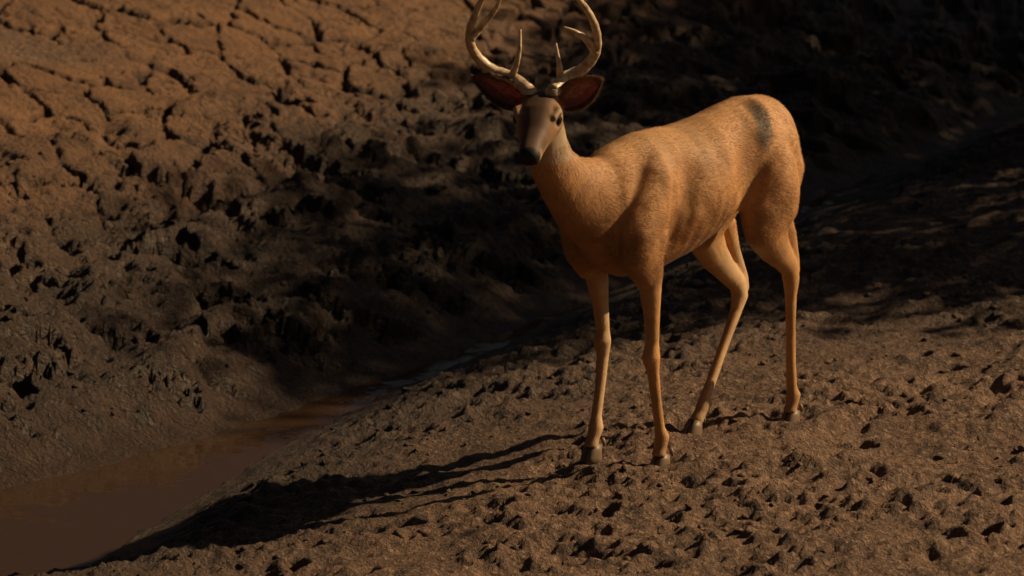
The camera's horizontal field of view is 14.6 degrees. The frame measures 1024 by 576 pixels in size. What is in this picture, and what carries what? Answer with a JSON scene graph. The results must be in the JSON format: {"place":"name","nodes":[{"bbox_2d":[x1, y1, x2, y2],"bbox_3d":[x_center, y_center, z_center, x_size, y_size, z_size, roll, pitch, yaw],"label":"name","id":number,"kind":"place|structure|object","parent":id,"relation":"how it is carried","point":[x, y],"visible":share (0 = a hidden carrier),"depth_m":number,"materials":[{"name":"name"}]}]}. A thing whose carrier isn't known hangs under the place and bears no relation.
{"place":"outdoors","nodes":[
{"label":"outdoors","id":0,"kind":"place"},
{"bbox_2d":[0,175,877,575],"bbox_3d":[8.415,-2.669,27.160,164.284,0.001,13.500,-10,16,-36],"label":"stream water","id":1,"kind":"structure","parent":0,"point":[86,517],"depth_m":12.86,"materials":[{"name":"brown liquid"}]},
{"bbox_2d":[0,0,1023,575],"bbox_3d":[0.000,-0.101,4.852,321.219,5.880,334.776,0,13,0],"label":"ground","id":2,"kind":"structure","parent":0,"point":[100,100],"depth_m":14.57,"materials":[{"name":"brown soil"}]},
{"bbox_2d":[0,78,1023,575],"bbox_3d":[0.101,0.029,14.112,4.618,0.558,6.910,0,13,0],"label":"mud clods","id":3,"kind":"object","parent":2,"relation":"on","point":[402,534],"visible":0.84,"depth_m":13.70,"materials":[{"name":"brown soil"}]},
{"bbox_2d":[465,0,804,465],"bbox_3d":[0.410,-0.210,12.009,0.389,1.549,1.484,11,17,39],"label":"white tailed deer","id":4,"kind":"object","parent":2,"relation":"on","point":[642,208],"visible":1,"depth_m":11.94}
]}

